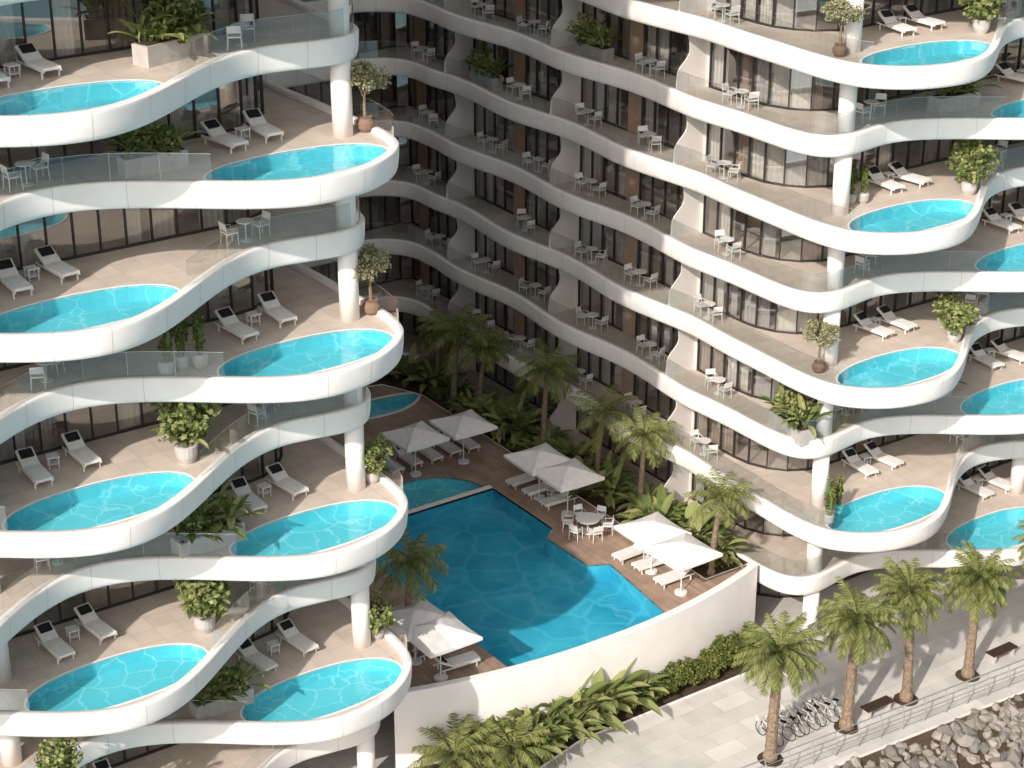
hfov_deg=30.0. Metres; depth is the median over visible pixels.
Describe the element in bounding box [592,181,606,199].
white chair
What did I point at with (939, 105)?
planter box
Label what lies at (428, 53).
white chair
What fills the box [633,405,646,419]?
white chair
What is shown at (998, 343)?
sun lounger
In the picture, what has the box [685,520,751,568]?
tropical plant
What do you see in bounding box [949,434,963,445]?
white chair
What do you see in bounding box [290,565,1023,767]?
promenade
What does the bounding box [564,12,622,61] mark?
planter box
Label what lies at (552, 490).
lounge side table
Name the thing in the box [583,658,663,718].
tropical plant
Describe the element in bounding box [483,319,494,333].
white chair
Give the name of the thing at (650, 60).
side table
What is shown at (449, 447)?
sun lounger
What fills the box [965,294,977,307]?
white chair
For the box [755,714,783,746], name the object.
bicycle
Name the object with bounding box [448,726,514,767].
palm
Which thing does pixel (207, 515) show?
planter box
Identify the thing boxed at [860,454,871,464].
lounge side table
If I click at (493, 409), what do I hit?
tropical plant
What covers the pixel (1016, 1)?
white chair
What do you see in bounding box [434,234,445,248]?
side table
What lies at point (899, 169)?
sun lounger
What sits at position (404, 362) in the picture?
tropical plant
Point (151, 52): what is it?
planter box
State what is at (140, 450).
terrace floor
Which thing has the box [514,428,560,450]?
tropical plant
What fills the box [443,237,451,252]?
white chair
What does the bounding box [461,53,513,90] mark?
planter box
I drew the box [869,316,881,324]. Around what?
lounge side table
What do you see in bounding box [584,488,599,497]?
garden shrub
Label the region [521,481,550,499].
sun lounger
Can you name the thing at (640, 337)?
white chair
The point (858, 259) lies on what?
white chair
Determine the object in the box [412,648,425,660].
sun lounger
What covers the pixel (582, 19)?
potted fig shrub
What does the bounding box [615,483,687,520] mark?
tropical plant
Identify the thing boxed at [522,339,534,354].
white chair
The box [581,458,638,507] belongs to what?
tropical plant
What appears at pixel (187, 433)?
potted fig shrub
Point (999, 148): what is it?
side table
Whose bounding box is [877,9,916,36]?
sun lounger
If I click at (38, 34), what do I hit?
interior walls
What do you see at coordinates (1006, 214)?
lounge side table
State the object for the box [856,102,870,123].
white chair
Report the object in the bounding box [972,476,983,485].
lounge side table
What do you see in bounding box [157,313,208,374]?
potted cactus
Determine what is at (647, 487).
tropical plant
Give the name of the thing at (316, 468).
terrace floor
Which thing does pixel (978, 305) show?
side table
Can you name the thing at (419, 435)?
parasol
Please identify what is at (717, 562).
garden shrub
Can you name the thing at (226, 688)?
planter box
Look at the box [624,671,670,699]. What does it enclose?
tropical plant
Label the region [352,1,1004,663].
glass balustrade
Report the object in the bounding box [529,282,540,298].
side table
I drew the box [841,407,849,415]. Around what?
side table
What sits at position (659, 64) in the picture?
white chair
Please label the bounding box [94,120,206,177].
planter box
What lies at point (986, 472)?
sun lounger
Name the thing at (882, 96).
white chair
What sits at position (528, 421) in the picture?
tropical plant
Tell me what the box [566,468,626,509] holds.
tropical plant
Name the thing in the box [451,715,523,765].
tropical plant
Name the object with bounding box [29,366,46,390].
white chair
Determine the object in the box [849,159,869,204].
potted cactus
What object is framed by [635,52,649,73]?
white chair
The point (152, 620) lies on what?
terrace floor
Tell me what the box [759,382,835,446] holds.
planter box
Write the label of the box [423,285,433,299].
side table
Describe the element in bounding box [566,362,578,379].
white chair
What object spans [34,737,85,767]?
potted fig shrub
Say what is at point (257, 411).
white chair
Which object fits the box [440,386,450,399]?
garden shrub
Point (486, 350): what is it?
palm tree
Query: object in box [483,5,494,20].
white chair
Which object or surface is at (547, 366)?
palm tree
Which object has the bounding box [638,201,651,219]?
side table
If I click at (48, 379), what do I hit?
side table
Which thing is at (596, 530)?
white chair
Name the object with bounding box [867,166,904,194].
sun lounger
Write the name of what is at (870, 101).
side table
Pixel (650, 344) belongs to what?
side table
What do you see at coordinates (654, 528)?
parasol
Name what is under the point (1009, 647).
park bench
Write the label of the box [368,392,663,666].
courtyard pool
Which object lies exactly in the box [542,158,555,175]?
white chair
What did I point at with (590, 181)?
side table
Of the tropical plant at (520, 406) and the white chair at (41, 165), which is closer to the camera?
the white chair at (41, 165)
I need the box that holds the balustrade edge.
[0,0,1020,767]
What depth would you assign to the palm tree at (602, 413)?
94.39 m
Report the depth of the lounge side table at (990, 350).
93.68 m
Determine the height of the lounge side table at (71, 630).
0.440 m
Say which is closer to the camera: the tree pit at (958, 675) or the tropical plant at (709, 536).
the tree pit at (958, 675)
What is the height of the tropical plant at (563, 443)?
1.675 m
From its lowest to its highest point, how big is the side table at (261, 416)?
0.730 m
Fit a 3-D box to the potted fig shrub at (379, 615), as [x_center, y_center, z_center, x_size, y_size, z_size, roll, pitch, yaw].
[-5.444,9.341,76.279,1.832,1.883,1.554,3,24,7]
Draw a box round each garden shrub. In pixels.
[426,386,443,399]
[429,375,447,386]
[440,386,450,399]
[460,387,475,394]
[506,434,525,450]
[520,434,534,446]
[523,422,540,435]
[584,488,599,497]
[612,491,623,503]
[701,558,720,567]
[707,551,724,567]
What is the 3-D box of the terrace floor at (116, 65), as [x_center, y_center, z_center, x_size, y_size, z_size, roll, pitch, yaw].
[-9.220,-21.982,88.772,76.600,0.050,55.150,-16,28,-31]
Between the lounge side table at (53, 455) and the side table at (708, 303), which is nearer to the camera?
the lounge side table at (53, 455)
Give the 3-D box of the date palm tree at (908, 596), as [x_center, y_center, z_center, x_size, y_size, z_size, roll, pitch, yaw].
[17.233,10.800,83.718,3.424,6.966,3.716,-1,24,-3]
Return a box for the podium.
[328,368,757,767]
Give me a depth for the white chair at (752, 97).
83.00 m
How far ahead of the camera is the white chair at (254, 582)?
72.88 m
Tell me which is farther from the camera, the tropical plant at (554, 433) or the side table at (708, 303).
the tropical plant at (554, 433)
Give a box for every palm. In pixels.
[405,713,499,767]
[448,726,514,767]
[478,712,558,767]
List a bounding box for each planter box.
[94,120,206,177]
[108,0,230,67]
[168,479,265,558]
[188,660,272,718]
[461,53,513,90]
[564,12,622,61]
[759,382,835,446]
[917,75,1002,113]
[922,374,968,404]
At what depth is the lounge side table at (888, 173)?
85.13 m
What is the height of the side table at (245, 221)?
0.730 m
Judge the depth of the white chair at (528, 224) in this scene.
99.49 m
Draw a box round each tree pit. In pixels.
[757,752,782,766]
[834,721,858,734]
[893,693,917,705]
[955,669,979,681]
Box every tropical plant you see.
[386,342,440,387]
[404,357,451,393]
[415,359,465,387]
[418,353,448,371]
[444,373,475,394]
[444,392,463,412]
[447,392,495,419]
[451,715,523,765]
[453,388,493,415]
[463,393,529,443]
[471,709,538,749]
[474,387,499,404]
[482,399,559,446]
[487,414,514,440]
[493,398,540,433]
[495,407,540,441]
[495,705,571,767]
[505,698,572,734]
[505,710,572,763]
[507,697,592,749]
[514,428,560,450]
[517,392,533,413]
[531,418,572,442]
[538,693,609,743]
[539,670,627,741]
[544,436,597,459]
[556,668,637,731]
[562,440,595,462]
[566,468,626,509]
[568,454,604,487]
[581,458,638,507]
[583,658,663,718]
[584,669,649,719]
[588,450,631,473]
[597,471,637,495]
[611,493,681,531]
[614,479,668,510]
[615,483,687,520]
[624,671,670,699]
[628,496,660,514]
[650,498,728,538]
[651,500,687,521]
[670,510,730,566]
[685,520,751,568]
[686,515,737,557]
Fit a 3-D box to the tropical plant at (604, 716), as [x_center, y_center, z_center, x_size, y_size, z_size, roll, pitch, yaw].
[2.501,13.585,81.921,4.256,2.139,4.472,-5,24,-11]
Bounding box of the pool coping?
[0,40,1023,720]
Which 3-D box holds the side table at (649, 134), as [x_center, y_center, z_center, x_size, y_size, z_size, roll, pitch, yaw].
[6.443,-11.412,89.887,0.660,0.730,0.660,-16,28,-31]
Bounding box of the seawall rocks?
[833,694,1023,767]
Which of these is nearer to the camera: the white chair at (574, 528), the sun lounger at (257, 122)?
the sun lounger at (257, 122)
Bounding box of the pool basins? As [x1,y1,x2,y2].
[0,40,1023,720]
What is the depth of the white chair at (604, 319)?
96.68 m
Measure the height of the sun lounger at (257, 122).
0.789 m
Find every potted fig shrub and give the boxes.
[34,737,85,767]
[146,0,207,43]
[149,402,221,464]
[160,402,214,444]
[173,580,235,633]
[364,434,392,483]
[369,589,396,639]
[465,41,492,75]
[567,11,601,45]
[932,292,981,342]
[945,139,1001,195]
[958,0,1005,33]
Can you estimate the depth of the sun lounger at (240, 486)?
72.07 m
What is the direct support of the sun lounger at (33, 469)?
on the terrace floor at (140, 450)
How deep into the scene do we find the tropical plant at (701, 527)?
90.11 m
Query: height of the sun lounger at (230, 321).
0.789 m
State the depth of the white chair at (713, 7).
83.80 m
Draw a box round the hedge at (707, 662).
[471,621,762,767]
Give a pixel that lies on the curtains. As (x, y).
(162, 220)
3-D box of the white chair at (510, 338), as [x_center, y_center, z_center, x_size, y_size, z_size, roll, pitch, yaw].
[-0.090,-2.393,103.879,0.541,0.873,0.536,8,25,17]
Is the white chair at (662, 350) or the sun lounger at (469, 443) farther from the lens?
the sun lounger at (469, 443)
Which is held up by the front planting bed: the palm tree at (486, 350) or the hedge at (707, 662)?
the hedge at (707, 662)
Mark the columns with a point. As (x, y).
(348, 286)
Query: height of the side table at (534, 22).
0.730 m
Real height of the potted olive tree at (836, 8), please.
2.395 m
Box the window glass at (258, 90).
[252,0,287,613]
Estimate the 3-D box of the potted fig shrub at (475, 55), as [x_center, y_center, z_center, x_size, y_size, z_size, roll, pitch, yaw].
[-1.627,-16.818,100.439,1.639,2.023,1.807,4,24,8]
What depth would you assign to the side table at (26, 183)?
62.40 m
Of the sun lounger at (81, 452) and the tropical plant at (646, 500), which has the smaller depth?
the sun lounger at (81, 452)
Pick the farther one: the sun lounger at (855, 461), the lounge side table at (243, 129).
the sun lounger at (855, 461)
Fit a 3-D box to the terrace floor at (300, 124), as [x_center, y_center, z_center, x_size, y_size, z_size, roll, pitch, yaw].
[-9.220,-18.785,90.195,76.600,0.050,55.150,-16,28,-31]
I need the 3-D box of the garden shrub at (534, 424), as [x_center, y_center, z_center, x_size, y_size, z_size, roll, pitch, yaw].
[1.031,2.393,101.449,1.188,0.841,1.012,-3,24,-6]
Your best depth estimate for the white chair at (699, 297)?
89.60 m
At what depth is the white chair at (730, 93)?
84.14 m
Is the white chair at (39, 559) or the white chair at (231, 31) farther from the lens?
the white chair at (39, 559)
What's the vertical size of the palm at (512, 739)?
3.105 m
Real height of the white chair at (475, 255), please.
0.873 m
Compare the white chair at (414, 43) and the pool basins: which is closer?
the pool basins
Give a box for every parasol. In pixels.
[380,420,449,476]
[385,596,443,665]
[410,611,482,681]
[429,409,497,464]
[503,443,570,500]
[536,458,604,516]
[613,511,691,574]
[642,532,722,595]
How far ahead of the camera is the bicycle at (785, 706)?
82.86 m
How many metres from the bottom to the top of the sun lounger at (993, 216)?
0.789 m
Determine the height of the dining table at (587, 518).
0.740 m
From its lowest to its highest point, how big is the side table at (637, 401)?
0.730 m
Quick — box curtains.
[0,0,1023,767]
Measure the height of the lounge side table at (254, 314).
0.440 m
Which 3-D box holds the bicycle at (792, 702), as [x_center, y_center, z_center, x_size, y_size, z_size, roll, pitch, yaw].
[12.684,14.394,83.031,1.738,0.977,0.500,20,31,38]
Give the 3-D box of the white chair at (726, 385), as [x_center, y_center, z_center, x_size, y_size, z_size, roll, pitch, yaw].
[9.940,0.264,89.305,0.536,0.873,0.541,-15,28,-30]
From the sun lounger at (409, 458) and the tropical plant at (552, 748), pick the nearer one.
the tropical plant at (552, 748)
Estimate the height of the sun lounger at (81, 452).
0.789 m
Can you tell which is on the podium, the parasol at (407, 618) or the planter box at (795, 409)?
the parasol at (407, 618)
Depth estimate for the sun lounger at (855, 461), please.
90.25 m
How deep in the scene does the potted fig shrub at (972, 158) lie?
83.14 m
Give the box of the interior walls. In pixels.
[0,0,1023,588]
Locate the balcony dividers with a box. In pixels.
[247,0,707,500]
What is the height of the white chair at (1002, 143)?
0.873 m
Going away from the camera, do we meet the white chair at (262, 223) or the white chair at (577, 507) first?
the white chair at (262, 223)
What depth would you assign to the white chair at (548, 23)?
95.04 m
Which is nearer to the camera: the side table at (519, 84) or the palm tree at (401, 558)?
the palm tree at (401, 558)
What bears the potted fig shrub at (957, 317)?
on the terrace floor at (316, 468)
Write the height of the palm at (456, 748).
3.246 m
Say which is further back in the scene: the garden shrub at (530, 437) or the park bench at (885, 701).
the garden shrub at (530, 437)
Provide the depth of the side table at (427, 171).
107.52 m
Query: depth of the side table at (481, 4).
98.97 m
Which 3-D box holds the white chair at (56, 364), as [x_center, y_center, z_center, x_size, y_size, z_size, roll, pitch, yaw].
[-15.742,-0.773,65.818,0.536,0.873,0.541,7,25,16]
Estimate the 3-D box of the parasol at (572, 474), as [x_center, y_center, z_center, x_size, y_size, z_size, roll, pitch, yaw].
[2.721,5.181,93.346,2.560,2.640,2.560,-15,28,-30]
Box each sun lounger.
[0,72,10,87]
[0,258,33,298]
[15,43,61,79]
[15,446,53,489]
[34,245,79,283]
[34,620,75,663]
[61,430,101,471]
[74,602,116,644]
[92,758,110,767]
[200,118,248,153]
[214,306,259,344]
[229,476,267,516]
[235,638,277,676]
[242,108,283,143]
[257,291,297,327]
[265,462,308,500]
[276,618,318,657]
[384,451,404,475]
[393,444,422,469]
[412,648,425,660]
[416,447,443,464]
[433,651,480,674]
[434,431,461,457]
[453,437,480,453]
[505,473,540,489]
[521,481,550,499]
[539,488,577,510]
[611,543,642,564]
[631,556,663,574]
[653,568,694,588]
[841,447,878,478]
[852,311,894,340]
[863,440,903,470]
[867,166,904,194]
[876,304,917,333]
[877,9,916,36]
[888,161,931,188]
[903,4,944,30]
[956,472,994,500]
[968,343,1004,371]
[978,465,1011,493]
[981,207,1021,234]
[990,337,1023,364]
[994,62,1023,81]
[1008,202,1023,220]
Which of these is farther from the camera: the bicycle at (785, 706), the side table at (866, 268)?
the side table at (866, 268)
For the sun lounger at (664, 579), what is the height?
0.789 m
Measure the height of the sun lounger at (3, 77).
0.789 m
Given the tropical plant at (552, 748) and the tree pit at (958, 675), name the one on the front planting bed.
the tropical plant at (552, 748)
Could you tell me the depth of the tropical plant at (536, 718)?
80.09 m
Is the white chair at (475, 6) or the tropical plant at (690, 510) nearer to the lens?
the tropical plant at (690, 510)
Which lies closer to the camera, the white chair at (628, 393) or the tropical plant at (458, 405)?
the white chair at (628, 393)
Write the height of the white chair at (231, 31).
0.873 m
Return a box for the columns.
[0,0,1023,767]
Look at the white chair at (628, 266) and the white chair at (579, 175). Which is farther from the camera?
the white chair at (579, 175)
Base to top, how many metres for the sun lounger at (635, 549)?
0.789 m
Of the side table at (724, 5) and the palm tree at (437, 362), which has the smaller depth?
the side table at (724, 5)
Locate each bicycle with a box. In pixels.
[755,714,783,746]
[761,712,795,740]
[779,709,804,736]
[780,703,809,734]
[787,700,820,729]
[797,695,826,726]
[804,694,839,722]
[813,690,841,717]
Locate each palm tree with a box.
[374,525,448,656]
[415,304,461,375]
[418,303,494,411]
[449,323,514,396]
[513,336,580,440]
[567,383,637,469]
[613,403,677,496]
[682,467,756,575]
[731,610,826,762]
[807,575,908,730]
[870,556,949,702]
[939,539,1020,678]
[1011,515,1023,571]
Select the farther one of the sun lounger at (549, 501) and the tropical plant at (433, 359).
the tropical plant at (433, 359)
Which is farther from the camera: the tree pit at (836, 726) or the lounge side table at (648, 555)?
the lounge side table at (648, 555)
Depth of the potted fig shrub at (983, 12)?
80.84 m
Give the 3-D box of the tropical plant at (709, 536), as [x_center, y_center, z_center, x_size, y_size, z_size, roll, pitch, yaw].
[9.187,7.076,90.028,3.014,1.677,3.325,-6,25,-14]
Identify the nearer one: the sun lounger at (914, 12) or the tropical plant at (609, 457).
the sun lounger at (914, 12)
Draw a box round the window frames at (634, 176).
[0,0,1023,767]
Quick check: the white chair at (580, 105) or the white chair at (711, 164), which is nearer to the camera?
the white chair at (711, 164)
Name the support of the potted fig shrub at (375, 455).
on the terrace floor at (316, 468)
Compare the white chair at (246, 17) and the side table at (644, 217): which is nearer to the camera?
the white chair at (246, 17)
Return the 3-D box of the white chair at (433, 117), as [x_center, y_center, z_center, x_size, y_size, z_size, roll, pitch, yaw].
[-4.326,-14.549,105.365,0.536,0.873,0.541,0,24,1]
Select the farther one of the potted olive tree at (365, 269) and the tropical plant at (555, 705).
the tropical plant at (555, 705)
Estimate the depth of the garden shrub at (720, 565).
88.79 m
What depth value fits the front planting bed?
84.94 m
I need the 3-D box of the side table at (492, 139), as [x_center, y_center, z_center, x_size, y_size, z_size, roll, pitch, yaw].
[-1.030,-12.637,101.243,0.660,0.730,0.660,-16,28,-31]
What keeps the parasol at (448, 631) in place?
on the podium
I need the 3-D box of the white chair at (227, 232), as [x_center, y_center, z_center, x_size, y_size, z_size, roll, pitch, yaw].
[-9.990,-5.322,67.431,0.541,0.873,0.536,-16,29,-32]
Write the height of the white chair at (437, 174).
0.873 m
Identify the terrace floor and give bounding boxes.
[0,0,328,98]
[0,0,1023,198]
[0,0,1023,316]
[0,37,1023,411]
[0,98,1023,529]
[0,156,1023,616]
[0,210,1023,709]
[0,265,1023,767]
[110,319,1023,767]
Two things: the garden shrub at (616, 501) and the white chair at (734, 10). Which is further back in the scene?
the garden shrub at (616, 501)
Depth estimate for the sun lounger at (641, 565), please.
88.68 m
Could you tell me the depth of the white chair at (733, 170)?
85.29 m
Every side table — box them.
[2,62,20,79]
[14,160,34,186]
[23,264,39,281]
[36,362,53,382]
[45,452,59,469]
[52,558,63,564]
[65,624,79,641]
[231,22,249,46]
[234,126,250,139]
[236,218,253,241]
[245,310,260,326]
[256,482,271,498]
[258,403,269,418]
[264,581,273,584]
[266,639,279,655]
[417,46,428,60]
[422,169,432,183]
[423,110,434,124]
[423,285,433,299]
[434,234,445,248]
[476,2,488,18]
[480,257,491,272]
[486,137,498,152]
[513,83,525,98]
[514,335,525,351]
[519,215,531,231]
[528,20,540,36]
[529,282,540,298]
[532,156,544,172]
[547,487,557,496]
[574,368,585,384]
[581,108,594,125]
[584,179,596,195]
[585,246,597,262]
[586,312,598,328]
[629,399,641,415]
[633,269,646,286]
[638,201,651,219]
[642,132,655,149]
[643,58,656,76]
[643,341,656,358]
[643,551,650,558]
[698,437,710,455]
[701,301,715,319]
[712,376,725,394]
[715,3,730,21]
[717,160,731,178]
[720,236,734,255]
[734,89,749,107]
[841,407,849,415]
[860,254,873,270]
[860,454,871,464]
[864,99,879,119]
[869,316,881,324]
[882,171,894,180]
[895,15,906,23]
[972,292,984,306]
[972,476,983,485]
[984,347,995,357]
[987,146,1000,163]
[1000,212,1012,220]
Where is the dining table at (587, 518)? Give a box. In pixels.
[575,512,599,534]
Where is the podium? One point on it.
(706, 610)
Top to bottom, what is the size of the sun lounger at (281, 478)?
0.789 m
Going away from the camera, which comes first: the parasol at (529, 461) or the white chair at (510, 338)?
the parasol at (529, 461)
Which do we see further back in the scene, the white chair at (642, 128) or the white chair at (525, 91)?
the white chair at (525, 91)
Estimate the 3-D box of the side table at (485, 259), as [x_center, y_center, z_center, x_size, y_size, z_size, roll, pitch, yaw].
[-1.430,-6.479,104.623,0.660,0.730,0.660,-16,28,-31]
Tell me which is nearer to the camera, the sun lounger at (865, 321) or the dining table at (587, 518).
the sun lounger at (865, 321)
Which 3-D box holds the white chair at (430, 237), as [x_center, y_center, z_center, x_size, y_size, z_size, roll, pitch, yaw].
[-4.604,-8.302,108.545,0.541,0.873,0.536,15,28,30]
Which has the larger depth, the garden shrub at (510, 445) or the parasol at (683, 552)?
the garden shrub at (510, 445)
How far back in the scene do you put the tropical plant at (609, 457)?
97.18 m
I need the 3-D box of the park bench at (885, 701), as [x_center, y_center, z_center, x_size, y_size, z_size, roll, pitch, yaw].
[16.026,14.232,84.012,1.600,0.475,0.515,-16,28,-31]
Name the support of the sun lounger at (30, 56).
on the terrace floor at (116, 65)
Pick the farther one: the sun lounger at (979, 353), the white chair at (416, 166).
the white chair at (416, 166)
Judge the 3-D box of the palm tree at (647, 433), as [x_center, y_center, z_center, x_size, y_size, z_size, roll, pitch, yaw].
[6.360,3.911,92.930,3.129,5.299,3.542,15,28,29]
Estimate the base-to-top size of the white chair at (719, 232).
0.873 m
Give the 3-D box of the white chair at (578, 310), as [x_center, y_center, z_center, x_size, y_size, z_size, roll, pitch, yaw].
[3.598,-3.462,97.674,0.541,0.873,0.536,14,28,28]
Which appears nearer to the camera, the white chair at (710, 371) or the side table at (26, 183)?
the side table at (26, 183)
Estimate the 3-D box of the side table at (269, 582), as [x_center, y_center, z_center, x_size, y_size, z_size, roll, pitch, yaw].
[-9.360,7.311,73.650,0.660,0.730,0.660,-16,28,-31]
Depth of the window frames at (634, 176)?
91.74 m
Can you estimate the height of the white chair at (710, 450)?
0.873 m
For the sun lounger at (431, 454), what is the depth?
99.17 m
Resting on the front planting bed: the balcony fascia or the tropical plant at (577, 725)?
the tropical plant at (577, 725)
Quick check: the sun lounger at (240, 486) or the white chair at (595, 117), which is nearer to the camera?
the sun lounger at (240, 486)
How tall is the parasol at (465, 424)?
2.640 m
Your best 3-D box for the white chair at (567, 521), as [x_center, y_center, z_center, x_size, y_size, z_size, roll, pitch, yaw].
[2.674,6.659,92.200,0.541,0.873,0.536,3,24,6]
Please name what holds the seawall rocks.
on the seawall slope
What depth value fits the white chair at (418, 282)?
110.95 m
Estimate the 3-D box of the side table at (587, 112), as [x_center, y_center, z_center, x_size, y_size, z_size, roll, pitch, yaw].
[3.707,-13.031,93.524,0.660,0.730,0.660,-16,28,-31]
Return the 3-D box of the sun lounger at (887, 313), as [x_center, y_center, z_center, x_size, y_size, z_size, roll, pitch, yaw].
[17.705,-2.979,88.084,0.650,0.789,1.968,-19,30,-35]
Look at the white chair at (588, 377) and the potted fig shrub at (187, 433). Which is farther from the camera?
the white chair at (588, 377)
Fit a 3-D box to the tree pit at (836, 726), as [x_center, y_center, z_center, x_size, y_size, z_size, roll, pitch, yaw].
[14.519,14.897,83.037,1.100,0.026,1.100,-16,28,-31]
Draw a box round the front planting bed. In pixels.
[415,659,768,767]
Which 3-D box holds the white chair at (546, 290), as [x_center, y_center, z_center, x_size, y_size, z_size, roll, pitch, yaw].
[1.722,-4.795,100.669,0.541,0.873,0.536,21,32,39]
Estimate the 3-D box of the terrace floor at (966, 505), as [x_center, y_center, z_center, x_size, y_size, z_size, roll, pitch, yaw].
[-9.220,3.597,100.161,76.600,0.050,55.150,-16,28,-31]
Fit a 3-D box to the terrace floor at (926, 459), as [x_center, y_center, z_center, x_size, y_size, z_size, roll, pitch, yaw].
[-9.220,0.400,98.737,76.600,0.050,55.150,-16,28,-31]
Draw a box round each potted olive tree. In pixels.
[349,59,391,132]
[352,243,391,315]
[802,319,840,373]
[820,0,864,56]
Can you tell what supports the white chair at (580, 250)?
on the terrace floor at (316, 468)
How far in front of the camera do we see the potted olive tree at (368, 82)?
67.38 m
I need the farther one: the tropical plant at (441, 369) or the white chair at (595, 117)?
the tropical plant at (441, 369)
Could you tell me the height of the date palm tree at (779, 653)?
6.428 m
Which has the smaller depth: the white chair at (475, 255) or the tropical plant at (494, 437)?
the tropical plant at (494, 437)
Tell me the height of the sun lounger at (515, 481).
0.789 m
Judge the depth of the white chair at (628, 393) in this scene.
96.41 m
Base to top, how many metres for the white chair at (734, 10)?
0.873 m
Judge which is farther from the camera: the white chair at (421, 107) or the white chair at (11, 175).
the white chair at (421, 107)
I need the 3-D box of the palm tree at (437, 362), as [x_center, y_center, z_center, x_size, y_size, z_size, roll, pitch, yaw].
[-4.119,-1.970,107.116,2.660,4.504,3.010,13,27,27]
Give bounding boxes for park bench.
[860,695,894,717]
[985,641,1017,663]
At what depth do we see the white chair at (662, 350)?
93.00 m
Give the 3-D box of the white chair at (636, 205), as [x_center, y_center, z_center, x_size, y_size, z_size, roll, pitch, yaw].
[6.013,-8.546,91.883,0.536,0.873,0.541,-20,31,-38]
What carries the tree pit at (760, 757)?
on the promenade
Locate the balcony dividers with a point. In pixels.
(687, 215)
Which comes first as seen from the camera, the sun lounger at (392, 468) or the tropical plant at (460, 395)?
the sun lounger at (392, 468)
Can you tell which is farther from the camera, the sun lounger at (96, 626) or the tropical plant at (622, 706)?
the tropical plant at (622, 706)
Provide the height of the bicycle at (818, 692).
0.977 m
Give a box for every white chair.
[0,164,23,192]
[29,151,50,182]
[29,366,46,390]
[34,558,50,573]
[45,361,64,376]
[218,221,238,247]
[226,26,242,50]
[239,14,255,41]
[246,403,266,426]
[250,581,266,593]
[251,210,270,238]
[411,41,421,57]
[412,164,424,181]
[416,279,427,295]
[419,104,428,117]
[423,47,434,63]
[425,229,436,246]
[428,113,438,128]
[429,171,441,185]
[429,288,439,302]
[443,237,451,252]
[470,0,481,16]
[471,252,482,271]
[472,309,481,325]
[477,131,489,150]
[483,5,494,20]
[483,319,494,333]
[488,260,500,274]
[495,139,507,155]
[504,330,516,349]
[506,77,518,96]
[517,15,530,33]
[517,208,526,222]
[518,277,530,296]
[520,86,531,101]
[522,151,534,167]
[522,220,534,236]
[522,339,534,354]
[537,20,550,37]
[538,285,551,302]
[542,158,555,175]
[562,512,572,531]
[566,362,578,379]
[569,524,582,541]
[573,504,585,521]
[574,103,586,121]
[574,172,587,192]
[574,241,587,260]
[576,306,588,326]
[579,373,592,390]
[587,111,601,127]
[589,526,602,541]
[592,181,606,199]
[592,505,605,524]
[594,315,608,332]
[595,247,608,264]
[603,515,613,534]
[624,263,637,284]
[624,392,637,412]
[630,195,643,216]
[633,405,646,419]
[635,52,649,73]
[636,334,649,352]
[637,125,648,143]
[643,272,657,288]
[645,204,660,221]
[648,136,661,150]
[650,60,665,78]
[651,346,665,361]
[689,429,702,450]
[693,294,707,315]
[705,154,719,176]
[705,368,717,389]
[705,445,717,461]
[707,0,721,19]
[708,306,722,324]
[714,229,726,251]
[717,382,732,400]
[722,82,736,102]
[724,5,740,24]
[725,242,741,261]
[727,161,741,182]
[744,91,759,110]
[834,405,842,419]
[854,255,869,275]
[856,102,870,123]
[873,93,886,115]
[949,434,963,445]
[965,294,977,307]
[994,140,1007,161]
[996,0,1010,15]
[1007,0,1021,10]
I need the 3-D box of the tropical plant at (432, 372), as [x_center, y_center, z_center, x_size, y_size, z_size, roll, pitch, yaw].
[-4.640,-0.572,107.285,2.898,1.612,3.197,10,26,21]
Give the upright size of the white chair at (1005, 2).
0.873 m
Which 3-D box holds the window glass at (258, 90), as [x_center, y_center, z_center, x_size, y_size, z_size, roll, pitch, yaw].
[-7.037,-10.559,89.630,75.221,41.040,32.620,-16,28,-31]
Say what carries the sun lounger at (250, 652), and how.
on the terrace floor at (926, 459)
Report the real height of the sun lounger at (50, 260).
0.789 m
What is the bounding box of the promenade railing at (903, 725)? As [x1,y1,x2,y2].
[741,659,1023,767]
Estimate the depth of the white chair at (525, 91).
97.12 m
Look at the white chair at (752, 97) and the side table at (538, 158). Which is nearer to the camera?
the white chair at (752, 97)
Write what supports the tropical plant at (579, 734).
on the front planting bed
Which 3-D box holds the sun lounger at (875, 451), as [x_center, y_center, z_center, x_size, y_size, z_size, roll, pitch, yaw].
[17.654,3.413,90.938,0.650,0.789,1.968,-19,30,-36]
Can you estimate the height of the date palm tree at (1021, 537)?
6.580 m
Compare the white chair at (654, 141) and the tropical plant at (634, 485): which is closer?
the white chair at (654, 141)
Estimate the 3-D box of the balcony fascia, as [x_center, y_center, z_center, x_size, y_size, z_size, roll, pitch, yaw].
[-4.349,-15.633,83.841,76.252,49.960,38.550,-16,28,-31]
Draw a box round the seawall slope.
[840,693,1023,767]
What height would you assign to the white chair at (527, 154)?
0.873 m
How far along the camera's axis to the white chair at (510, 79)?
98.46 m
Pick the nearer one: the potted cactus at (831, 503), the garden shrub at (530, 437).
the potted cactus at (831, 503)
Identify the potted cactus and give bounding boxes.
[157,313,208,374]
[823,476,843,524]
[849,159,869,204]
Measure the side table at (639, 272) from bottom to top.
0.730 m
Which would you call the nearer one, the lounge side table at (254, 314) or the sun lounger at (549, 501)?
the lounge side table at (254, 314)
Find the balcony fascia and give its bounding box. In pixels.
[0,0,1023,767]

